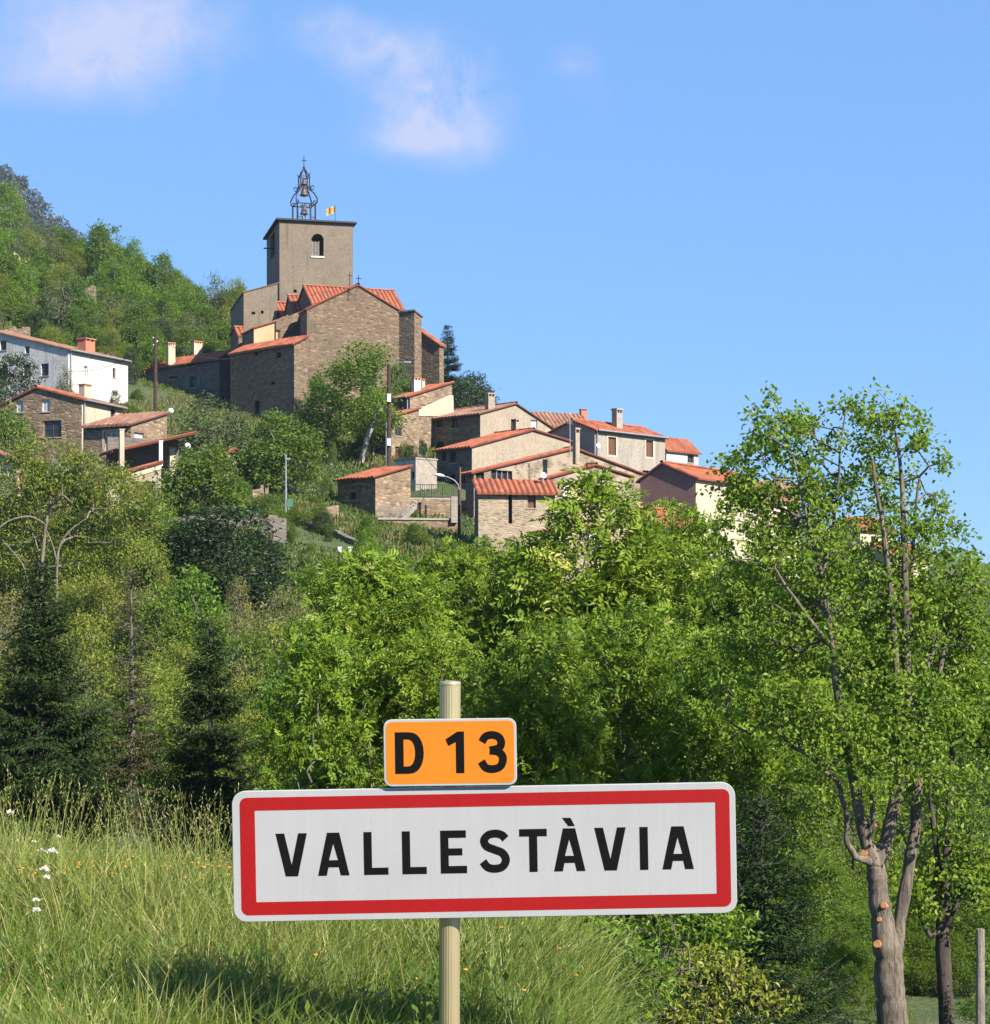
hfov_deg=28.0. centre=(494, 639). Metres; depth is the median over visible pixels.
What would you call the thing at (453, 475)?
window
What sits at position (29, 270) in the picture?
leafy tree
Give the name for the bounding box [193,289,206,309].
fig tree
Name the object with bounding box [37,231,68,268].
grey tree
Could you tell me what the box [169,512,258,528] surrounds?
stone wall
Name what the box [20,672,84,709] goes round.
fig tree
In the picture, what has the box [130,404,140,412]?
fig tree
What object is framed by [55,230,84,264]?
fig tree
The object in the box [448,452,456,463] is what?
window
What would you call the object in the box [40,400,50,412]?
window
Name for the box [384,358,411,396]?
fig tree
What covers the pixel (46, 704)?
leafy tree
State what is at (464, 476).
window
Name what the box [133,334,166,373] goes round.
leafy tree
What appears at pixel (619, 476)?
stone house
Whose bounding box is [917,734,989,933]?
leafy tree
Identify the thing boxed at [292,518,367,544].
stone wall
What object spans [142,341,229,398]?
stone house
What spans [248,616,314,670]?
airy tree
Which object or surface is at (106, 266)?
leafy tree
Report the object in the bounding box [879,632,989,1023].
lime tree
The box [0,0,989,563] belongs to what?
sky
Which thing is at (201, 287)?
fig tree
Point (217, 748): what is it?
airy tree
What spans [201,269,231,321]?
grey tree
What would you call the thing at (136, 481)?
door
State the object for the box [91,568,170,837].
larch tree
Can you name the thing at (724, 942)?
leafy tree
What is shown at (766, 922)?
fir tree
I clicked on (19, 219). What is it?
fig tree
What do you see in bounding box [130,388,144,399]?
fig tree
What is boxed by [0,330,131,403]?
plaster house
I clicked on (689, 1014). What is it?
shrub
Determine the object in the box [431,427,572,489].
plaster house
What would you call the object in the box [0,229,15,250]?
leafy tree
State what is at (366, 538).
leafy tree
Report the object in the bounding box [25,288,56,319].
leafy tree
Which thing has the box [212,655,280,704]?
budding shrub
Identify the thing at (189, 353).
overhead cable
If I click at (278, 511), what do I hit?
garden plant
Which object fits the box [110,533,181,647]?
airy tree
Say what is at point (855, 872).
leafy tree
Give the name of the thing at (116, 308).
airy tree
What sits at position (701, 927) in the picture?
leafy tree
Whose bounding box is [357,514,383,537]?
bush
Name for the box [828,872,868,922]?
leafy tree
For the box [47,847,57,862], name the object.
wild flower
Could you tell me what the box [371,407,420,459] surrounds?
stone house
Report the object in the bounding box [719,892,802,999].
leafy tree
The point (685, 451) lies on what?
plaster house
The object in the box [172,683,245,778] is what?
fig tree
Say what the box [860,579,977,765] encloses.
leafy tree
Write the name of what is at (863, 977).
bush
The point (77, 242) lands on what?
fig tree
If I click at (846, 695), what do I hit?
leafy tree
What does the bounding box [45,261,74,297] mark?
airy tree
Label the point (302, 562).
evergreen tree
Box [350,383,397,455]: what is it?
leafy tree
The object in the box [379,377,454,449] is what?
stone house
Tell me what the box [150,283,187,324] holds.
fig tree
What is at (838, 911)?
leafy tree
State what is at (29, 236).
airy tree
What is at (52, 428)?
window
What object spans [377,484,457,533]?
walled yard
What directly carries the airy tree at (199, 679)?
on the ground at (926, 1008)
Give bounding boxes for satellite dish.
[541,472,546,482]
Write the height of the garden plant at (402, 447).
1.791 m
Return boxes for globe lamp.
[168,408,173,434]
[184,443,190,457]
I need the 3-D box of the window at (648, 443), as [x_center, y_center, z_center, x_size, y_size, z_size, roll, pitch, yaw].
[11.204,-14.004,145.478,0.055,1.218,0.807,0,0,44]
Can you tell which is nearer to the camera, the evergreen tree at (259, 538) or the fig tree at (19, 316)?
the evergreen tree at (259, 538)
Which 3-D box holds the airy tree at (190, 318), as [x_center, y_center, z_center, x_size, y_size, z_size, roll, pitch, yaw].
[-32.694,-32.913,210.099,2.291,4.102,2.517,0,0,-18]
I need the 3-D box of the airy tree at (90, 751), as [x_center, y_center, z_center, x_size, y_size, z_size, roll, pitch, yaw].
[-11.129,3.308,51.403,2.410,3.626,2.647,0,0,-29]
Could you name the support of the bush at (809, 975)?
on the ground at (926, 1008)
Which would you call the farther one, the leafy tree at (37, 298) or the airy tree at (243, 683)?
the leafy tree at (37, 298)
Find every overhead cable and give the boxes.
[70,340,153,371]
[158,339,232,358]
[390,411,447,481]
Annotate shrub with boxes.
[54,361,76,392]
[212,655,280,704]
[556,915,684,1023]
[594,934,684,1023]
[600,896,775,1023]
[602,914,703,1023]
[614,940,804,1023]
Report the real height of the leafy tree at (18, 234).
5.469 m
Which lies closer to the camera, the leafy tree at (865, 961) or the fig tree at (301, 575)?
the leafy tree at (865, 961)
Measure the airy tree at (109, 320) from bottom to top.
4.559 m
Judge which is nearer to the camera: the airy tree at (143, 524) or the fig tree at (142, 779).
the fig tree at (142, 779)
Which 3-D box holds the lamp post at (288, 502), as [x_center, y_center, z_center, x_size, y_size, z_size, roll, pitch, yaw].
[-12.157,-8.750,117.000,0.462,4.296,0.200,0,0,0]
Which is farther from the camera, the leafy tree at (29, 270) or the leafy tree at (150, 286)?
the leafy tree at (150, 286)
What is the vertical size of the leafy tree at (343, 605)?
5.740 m
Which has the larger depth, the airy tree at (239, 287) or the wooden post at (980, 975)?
the airy tree at (239, 287)
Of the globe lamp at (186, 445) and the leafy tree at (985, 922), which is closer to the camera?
the leafy tree at (985, 922)
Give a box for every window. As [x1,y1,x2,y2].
[0,341,6,350]
[15,401,23,412]
[40,364,48,376]
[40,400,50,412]
[44,420,61,438]
[105,432,115,450]
[134,432,141,437]
[189,376,197,388]
[348,492,356,500]
[394,424,402,436]
[435,420,442,428]
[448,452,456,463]
[450,419,459,429]
[451,474,454,485]
[461,475,465,484]
[526,495,536,508]
[531,420,537,429]
[608,437,614,454]
[646,440,651,456]
[687,454,694,463]
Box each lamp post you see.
[285,455,292,517]
[434,473,464,540]
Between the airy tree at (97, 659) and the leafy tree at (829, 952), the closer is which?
the leafy tree at (829, 952)
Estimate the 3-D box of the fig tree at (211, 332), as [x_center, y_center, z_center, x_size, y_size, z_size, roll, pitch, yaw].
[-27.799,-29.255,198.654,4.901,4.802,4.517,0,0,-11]
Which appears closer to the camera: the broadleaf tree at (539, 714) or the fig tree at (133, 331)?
the broadleaf tree at (539, 714)
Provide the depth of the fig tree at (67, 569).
94.50 m
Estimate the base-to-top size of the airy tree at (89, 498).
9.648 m
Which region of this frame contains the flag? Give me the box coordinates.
[327,206,335,220]
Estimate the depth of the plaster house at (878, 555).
116.82 m
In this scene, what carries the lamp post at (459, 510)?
on the ground at (926, 1008)
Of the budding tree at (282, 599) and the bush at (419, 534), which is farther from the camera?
the bush at (419, 534)
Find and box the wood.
[0,164,87,243]
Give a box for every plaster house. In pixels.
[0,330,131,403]
[393,457,437,490]
[431,393,554,448]
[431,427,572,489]
[547,408,668,476]
[622,506,692,557]
[635,460,761,561]
[665,437,701,464]
[750,549,800,583]
[758,480,800,552]
[826,516,897,579]
[856,542,928,603]
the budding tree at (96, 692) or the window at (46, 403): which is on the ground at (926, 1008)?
the budding tree at (96, 692)
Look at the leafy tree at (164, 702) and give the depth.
68.24 m
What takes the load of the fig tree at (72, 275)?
on the ground at (926, 1008)
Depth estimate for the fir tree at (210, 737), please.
42.68 m
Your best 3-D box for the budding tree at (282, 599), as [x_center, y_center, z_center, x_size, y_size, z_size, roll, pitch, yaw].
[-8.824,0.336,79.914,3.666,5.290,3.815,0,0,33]
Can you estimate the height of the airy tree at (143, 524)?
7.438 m
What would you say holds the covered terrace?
on the ground at (926, 1008)
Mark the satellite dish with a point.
(543, 475)
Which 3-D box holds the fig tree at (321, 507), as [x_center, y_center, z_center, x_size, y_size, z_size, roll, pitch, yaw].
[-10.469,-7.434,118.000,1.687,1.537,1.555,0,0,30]
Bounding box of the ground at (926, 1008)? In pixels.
[0,226,989,1023]
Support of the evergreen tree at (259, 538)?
on the ground at (926, 1008)
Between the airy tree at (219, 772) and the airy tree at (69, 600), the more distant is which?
the airy tree at (69, 600)
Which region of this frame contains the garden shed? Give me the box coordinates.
[212,446,241,482]
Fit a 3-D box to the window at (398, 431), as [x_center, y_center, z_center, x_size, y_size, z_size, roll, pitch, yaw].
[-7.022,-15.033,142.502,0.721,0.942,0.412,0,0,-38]
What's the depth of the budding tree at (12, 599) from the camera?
76.90 m
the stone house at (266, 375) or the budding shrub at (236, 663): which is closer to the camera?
the budding shrub at (236, 663)
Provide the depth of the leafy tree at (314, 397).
142.25 m
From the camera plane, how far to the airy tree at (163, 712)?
56.95 m
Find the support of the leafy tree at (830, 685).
on the ground at (926, 1008)
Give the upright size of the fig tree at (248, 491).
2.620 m
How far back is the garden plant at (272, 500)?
117.65 m
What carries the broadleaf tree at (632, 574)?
on the ground at (926, 1008)
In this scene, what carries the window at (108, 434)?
in the stone house at (151, 425)
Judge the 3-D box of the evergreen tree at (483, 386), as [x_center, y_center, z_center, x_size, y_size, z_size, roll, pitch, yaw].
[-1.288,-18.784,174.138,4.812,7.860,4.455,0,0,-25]
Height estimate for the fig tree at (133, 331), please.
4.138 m
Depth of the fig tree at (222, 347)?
188.43 m
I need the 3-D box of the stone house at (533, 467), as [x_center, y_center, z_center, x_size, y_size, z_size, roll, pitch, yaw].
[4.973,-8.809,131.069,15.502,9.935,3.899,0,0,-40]
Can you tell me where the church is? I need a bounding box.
[229,156,446,422]
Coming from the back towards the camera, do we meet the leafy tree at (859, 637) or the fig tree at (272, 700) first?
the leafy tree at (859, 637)
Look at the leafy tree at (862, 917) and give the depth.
31.81 m
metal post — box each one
[386,422,386,455]
[459,467,460,489]
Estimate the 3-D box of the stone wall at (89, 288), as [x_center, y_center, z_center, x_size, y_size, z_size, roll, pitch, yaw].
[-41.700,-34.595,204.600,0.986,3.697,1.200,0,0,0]
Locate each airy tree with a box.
[0,272,19,311]
[0,430,155,617]
[0,510,46,604]
[0,664,22,739]
[17,231,44,261]
[36,697,114,804]
[39,325,65,343]
[41,578,95,670]
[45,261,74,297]
[49,263,65,276]
[56,568,126,680]
[57,606,127,718]
[58,579,113,676]
[63,246,89,278]
[77,460,175,600]
[88,535,137,625]
[94,651,186,782]
[95,325,123,357]
[98,306,125,345]
[104,302,125,325]
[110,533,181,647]
[143,660,198,791]
[146,637,198,713]
[153,686,246,827]
[170,653,226,711]
[179,311,196,330]
[185,717,249,806]
[192,670,269,787]
[218,703,290,823]
[219,276,246,324]
[234,629,267,665]
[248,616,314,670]
[255,694,307,789]
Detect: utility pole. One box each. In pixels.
[152,333,157,411]
[386,361,410,465]
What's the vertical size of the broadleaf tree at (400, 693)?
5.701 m
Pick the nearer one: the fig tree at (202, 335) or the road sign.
the road sign
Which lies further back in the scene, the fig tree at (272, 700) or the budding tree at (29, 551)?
the budding tree at (29, 551)
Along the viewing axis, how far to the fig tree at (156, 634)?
79.98 m
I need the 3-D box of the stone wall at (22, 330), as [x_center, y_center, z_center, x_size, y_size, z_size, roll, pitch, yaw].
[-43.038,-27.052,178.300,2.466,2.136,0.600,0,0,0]
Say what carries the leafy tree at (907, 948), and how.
on the ground at (926, 1008)
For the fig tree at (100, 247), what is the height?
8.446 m
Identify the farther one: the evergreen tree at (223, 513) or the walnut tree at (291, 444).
the walnut tree at (291, 444)
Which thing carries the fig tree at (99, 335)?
on the ground at (926, 1008)
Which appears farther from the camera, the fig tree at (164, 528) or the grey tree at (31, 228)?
the grey tree at (31, 228)
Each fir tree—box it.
[0,558,138,848]
[128,617,279,875]
[668,783,862,1023]
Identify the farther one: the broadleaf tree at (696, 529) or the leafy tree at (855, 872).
the broadleaf tree at (696, 529)
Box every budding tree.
[0,547,17,590]
[0,584,61,675]
[0,592,19,665]
[0,636,36,692]
[3,524,51,588]
[29,498,86,588]
[45,659,120,787]
[106,586,167,674]
[221,576,257,666]
[235,583,312,670]
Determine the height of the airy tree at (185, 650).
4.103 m
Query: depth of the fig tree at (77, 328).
186.03 m
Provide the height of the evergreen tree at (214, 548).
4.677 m
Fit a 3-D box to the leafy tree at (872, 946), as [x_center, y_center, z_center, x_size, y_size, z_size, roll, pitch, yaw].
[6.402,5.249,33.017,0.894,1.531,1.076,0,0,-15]
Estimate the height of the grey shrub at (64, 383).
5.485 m
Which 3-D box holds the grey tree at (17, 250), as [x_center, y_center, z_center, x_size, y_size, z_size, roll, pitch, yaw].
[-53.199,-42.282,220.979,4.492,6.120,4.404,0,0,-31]
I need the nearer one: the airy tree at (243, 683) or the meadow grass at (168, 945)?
the meadow grass at (168, 945)
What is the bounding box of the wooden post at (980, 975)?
[976,928,984,1023]
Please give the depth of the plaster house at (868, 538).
124.67 m
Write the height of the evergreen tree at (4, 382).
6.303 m
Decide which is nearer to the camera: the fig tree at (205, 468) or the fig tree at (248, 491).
the fig tree at (205, 468)
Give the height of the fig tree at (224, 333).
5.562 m
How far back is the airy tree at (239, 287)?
219.84 m
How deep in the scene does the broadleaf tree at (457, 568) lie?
41.17 m
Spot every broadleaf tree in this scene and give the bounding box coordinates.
[243,611,408,789]
[261,540,477,789]
[337,620,498,788]
[387,535,559,785]
[456,609,624,945]
[467,544,629,785]
[487,463,750,782]
[552,593,730,957]
[601,496,789,853]
[616,624,841,970]
[640,534,855,863]
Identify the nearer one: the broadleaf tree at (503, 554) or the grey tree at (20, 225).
the broadleaf tree at (503, 554)
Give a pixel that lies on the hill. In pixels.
(31, 204)
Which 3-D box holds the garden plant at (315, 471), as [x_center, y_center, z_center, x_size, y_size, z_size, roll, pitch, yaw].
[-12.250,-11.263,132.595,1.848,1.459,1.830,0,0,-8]
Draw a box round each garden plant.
[0,399,40,474]
[238,464,260,483]
[246,491,284,514]
[259,503,290,523]
[279,493,291,504]
[295,507,320,528]
[304,462,323,479]
[306,495,318,503]
[306,542,316,552]
[318,523,339,536]
[319,474,333,497]
[395,440,411,457]
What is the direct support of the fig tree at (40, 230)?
on the ground at (926, 1008)
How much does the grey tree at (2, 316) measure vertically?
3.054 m
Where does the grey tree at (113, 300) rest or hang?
on the ground at (926, 1008)
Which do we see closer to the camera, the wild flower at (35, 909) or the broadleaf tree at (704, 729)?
the wild flower at (35, 909)
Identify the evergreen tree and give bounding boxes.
[0,351,45,403]
[22,309,52,336]
[109,388,122,405]
[123,345,140,384]
[143,514,267,602]
[147,318,176,350]
[158,501,303,610]
[221,529,289,601]
[296,558,314,572]
[305,372,331,431]
[309,510,336,535]
[324,533,330,541]
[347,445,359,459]
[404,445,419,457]
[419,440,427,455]
[452,370,500,407]
[452,378,483,408]
[463,381,499,404]
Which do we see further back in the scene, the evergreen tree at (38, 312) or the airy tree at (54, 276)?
the airy tree at (54, 276)
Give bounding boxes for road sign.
[232,680,736,1023]
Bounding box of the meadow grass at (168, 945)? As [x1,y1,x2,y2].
[0,760,715,1023]
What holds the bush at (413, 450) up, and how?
on the ground at (926, 1008)
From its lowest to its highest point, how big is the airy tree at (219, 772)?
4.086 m
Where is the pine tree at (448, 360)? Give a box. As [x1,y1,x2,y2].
[439,324,466,407]
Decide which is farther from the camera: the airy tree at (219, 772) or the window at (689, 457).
the window at (689, 457)
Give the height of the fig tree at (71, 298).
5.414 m
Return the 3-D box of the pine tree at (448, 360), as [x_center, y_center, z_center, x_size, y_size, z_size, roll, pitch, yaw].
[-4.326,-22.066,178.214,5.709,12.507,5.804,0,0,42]
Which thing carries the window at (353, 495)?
in the stone house at (374, 490)
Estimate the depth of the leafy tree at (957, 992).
33.58 m
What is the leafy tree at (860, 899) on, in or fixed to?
on the ground at (926, 1008)
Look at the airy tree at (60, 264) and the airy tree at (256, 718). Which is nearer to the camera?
the airy tree at (256, 718)
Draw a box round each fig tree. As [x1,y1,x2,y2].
[0,249,30,298]
[8,302,40,336]
[11,213,41,238]
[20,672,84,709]
[21,244,57,274]
[26,264,49,297]
[32,319,58,341]
[34,225,49,241]
[39,507,108,595]
[44,224,72,264]
[50,263,78,295]
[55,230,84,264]
[57,282,95,322]
[59,272,104,328]
[59,304,90,344]
[59,331,75,346]
[64,235,90,274]
[76,686,154,814]
[79,218,132,275]
[83,269,116,298]
[86,313,110,344]
[87,325,111,353]
[95,227,124,247]
[96,286,121,316]
[106,262,135,302]
[109,713,182,817]
[110,317,147,353]
[112,592,205,691]
[118,298,159,341]
[120,401,133,413]
[126,508,193,595]
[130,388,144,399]
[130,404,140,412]
[133,324,166,362]
[136,250,182,298]
[149,439,255,529]
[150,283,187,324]
[158,269,186,293]
[167,325,192,356]
[169,291,201,315]
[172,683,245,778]
[174,323,211,357]
[186,342,215,355]
[192,303,222,337]
[192,332,211,344]
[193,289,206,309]
[194,283,211,300]
[200,324,228,350]
[203,665,302,789]
[207,337,229,351]
[212,319,230,337]
[213,625,281,704]
[216,321,230,348]
[226,474,256,509]
[285,505,302,524]
[287,523,297,541]
[290,566,321,588]
[309,502,333,523]
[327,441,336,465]
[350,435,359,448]
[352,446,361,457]
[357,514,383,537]
[359,420,373,453]
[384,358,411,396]
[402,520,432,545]
[432,542,442,559]
[435,533,476,606]
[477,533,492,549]
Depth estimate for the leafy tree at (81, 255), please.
234.63 m
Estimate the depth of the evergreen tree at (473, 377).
171.48 m
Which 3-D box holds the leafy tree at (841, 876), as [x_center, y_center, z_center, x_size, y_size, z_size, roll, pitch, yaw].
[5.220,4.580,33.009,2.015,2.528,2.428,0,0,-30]
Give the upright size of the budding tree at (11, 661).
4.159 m
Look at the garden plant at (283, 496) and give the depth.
122.80 m
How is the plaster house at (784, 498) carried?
on the ground at (926, 1008)
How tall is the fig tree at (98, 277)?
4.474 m
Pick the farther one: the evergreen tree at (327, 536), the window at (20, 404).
the window at (20, 404)
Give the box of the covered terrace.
[98,429,196,510]
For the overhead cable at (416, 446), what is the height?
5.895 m
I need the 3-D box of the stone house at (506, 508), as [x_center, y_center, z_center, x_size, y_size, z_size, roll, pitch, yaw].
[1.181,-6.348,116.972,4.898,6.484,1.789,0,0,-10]
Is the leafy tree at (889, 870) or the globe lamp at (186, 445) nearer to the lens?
the leafy tree at (889, 870)
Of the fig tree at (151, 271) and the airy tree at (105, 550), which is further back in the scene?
the fig tree at (151, 271)
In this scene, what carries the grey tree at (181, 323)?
on the ground at (926, 1008)
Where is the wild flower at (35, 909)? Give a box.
[32,907,40,942]
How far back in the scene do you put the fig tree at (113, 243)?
276.64 m
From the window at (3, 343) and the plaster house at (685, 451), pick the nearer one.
the plaster house at (685, 451)
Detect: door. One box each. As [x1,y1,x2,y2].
[131,481,154,506]
[395,447,400,458]
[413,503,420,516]
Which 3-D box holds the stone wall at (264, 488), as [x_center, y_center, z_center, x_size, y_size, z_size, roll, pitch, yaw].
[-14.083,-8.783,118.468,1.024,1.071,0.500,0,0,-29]
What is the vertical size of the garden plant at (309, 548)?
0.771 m
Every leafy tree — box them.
[0,178,30,234]
[0,228,22,261]
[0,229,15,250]
[0,278,33,321]
[1,658,81,755]
[8,226,39,252]
[8,256,41,302]
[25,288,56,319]
[70,243,93,278]
[93,253,129,290]
[105,272,155,310]
[113,341,136,370]
[118,657,175,724]
[119,236,147,290]
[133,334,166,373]
[134,281,153,301]
[134,285,188,327]
[140,488,180,538]
[141,301,161,325]
[151,562,236,675]
[173,278,198,308]
[182,289,216,329]
[287,374,355,449]
[310,579,389,675]
[342,524,384,583]
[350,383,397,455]
[499,534,523,586]
[679,871,747,959]
[700,912,768,991]
[713,910,805,1015]
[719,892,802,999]
[731,738,850,913]
[756,900,819,1010]
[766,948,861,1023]
[777,841,868,968]
[782,680,905,867]
[790,746,919,927]
[798,929,844,1014]
[800,609,855,817]
[808,898,858,991]
[809,901,925,998]
[810,918,869,999]
[812,865,868,954]
[814,647,864,775]
[819,589,892,779]
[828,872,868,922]
[829,935,874,1006]
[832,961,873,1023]
[838,864,865,901]
[839,861,868,946]
[840,671,989,866]
[852,899,918,980]
[855,733,989,900]
[858,919,906,985]
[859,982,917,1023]
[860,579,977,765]
[872,884,973,988]
[903,928,961,997]
[903,929,934,995]
[903,929,936,994]
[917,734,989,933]
[919,932,972,995]
[922,628,989,853]
[928,895,989,998]
[931,894,989,991]
[934,881,989,993]
[936,558,989,795]
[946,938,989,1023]
[953,937,972,993]
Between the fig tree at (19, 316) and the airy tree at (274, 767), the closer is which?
the airy tree at (274, 767)
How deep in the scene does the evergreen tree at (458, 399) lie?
169.30 m
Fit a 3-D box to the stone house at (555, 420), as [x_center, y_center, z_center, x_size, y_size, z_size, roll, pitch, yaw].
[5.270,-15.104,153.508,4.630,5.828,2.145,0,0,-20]
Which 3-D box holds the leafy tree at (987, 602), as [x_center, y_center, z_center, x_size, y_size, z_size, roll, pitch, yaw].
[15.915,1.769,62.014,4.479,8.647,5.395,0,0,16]
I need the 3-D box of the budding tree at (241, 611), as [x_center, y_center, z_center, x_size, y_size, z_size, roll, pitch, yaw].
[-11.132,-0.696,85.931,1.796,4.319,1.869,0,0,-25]
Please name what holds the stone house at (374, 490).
on the ground at (926, 1008)
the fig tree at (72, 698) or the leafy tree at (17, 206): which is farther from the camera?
the leafy tree at (17, 206)
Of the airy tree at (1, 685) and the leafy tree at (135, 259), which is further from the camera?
the leafy tree at (135, 259)
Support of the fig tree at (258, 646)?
on the ground at (926, 1008)
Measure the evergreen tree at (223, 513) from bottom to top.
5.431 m
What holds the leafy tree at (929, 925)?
on the ground at (926, 1008)
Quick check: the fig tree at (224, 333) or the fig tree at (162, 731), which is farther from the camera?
the fig tree at (224, 333)
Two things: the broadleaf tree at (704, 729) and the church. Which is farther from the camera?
the church
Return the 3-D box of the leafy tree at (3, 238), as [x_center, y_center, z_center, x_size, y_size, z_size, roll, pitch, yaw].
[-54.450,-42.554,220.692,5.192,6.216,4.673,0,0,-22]
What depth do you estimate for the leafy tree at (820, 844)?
35.69 m
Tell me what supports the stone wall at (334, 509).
on the ground at (926, 1008)
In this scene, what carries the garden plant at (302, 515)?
on the ground at (926, 1008)
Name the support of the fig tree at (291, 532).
on the ground at (926, 1008)
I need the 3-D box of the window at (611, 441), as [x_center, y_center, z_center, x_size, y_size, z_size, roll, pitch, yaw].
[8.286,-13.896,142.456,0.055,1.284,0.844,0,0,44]
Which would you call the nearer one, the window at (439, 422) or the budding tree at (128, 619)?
the budding tree at (128, 619)
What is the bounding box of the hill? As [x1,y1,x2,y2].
[0,178,48,225]
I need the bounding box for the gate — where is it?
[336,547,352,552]
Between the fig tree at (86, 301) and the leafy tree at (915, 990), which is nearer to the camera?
the leafy tree at (915, 990)
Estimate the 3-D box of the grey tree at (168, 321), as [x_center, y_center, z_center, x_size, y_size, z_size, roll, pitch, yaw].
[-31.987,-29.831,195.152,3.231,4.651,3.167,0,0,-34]
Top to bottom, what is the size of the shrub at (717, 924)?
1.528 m
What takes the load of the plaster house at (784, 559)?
on the ground at (926, 1008)
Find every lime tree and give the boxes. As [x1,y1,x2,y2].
[694,376,989,1023]
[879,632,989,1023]
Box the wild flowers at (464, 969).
[19,839,577,1007]
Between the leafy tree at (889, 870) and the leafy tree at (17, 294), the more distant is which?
the leafy tree at (17, 294)
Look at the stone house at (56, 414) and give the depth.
128.96 m
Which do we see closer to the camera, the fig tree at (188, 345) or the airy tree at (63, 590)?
the airy tree at (63, 590)
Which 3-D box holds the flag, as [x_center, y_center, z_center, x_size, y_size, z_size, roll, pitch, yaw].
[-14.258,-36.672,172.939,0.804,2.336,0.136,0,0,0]
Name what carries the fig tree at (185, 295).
on the ground at (926, 1008)
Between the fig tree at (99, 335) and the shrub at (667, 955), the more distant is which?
the fig tree at (99, 335)
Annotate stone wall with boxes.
[2,326,29,335]
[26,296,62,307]
[85,286,95,314]
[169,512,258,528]
[251,484,268,500]
[261,515,286,544]
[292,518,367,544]
[295,505,338,523]
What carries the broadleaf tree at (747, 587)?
on the ground at (926, 1008)
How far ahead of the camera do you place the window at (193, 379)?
168.45 m
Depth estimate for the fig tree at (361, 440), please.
142.88 m
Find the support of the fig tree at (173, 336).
on the ground at (926, 1008)
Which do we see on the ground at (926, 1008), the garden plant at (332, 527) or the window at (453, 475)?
the garden plant at (332, 527)
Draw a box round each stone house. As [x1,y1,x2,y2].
[0,383,127,462]
[0,450,21,528]
[78,411,169,487]
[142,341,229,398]
[227,335,309,429]
[333,464,413,518]
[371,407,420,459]
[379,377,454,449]
[461,427,645,517]
[472,478,558,556]
[531,409,587,427]
[536,522,627,580]
[538,462,634,525]
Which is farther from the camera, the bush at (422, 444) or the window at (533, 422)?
the window at (533, 422)
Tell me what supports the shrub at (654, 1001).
on the ground at (926, 1008)
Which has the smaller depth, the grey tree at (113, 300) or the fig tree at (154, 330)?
the fig tree at (154, 330)
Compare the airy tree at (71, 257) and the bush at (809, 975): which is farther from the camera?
the airy tree at (71, 257)
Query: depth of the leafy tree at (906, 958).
32.85 m
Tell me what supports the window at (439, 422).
in the plaster house at (463, 424)
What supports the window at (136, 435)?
in the stone house at (151, 425)
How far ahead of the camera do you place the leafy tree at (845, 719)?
45.61 m
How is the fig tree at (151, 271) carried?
on the ground at (926, 1008)
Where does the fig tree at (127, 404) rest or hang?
on the ground at (926, 1008)
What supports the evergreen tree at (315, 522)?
on the ground at (926, 1008)
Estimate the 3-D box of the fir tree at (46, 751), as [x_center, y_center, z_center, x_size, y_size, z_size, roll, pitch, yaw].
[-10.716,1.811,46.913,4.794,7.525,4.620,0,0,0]
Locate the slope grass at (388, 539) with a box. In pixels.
[0,311,486,643]
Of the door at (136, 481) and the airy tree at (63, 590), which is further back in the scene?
the door at (136, 481)
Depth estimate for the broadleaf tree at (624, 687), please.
33.44 m
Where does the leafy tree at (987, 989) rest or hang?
on the ground at (926, 1008)
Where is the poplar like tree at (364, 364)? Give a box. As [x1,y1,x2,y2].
[303,336,412,462]
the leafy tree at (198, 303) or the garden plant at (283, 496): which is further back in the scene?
the leafy tree at (198, 303)
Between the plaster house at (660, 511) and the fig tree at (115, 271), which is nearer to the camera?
the plaster house at (660, 511)
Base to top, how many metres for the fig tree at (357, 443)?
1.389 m
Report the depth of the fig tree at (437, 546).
111.91 m
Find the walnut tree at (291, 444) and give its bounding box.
[232,407,337,493]
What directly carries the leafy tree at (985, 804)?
on the ground at (926, 1008)
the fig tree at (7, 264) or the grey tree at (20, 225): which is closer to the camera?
the fig tree at (7, 264)
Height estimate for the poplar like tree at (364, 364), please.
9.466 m
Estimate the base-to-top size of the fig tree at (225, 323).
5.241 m
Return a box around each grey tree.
[0,308,8,324]
[2,233,33,267]
[8,212,34,228]
[10,218,39,245]
[17,219,42,243]
[35,278,80,327]
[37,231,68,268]
[97,291,141,335]
[160,313,179,339]
[169,390,259,462]
[176,310,207,334]
[182,274,193,291]
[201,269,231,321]

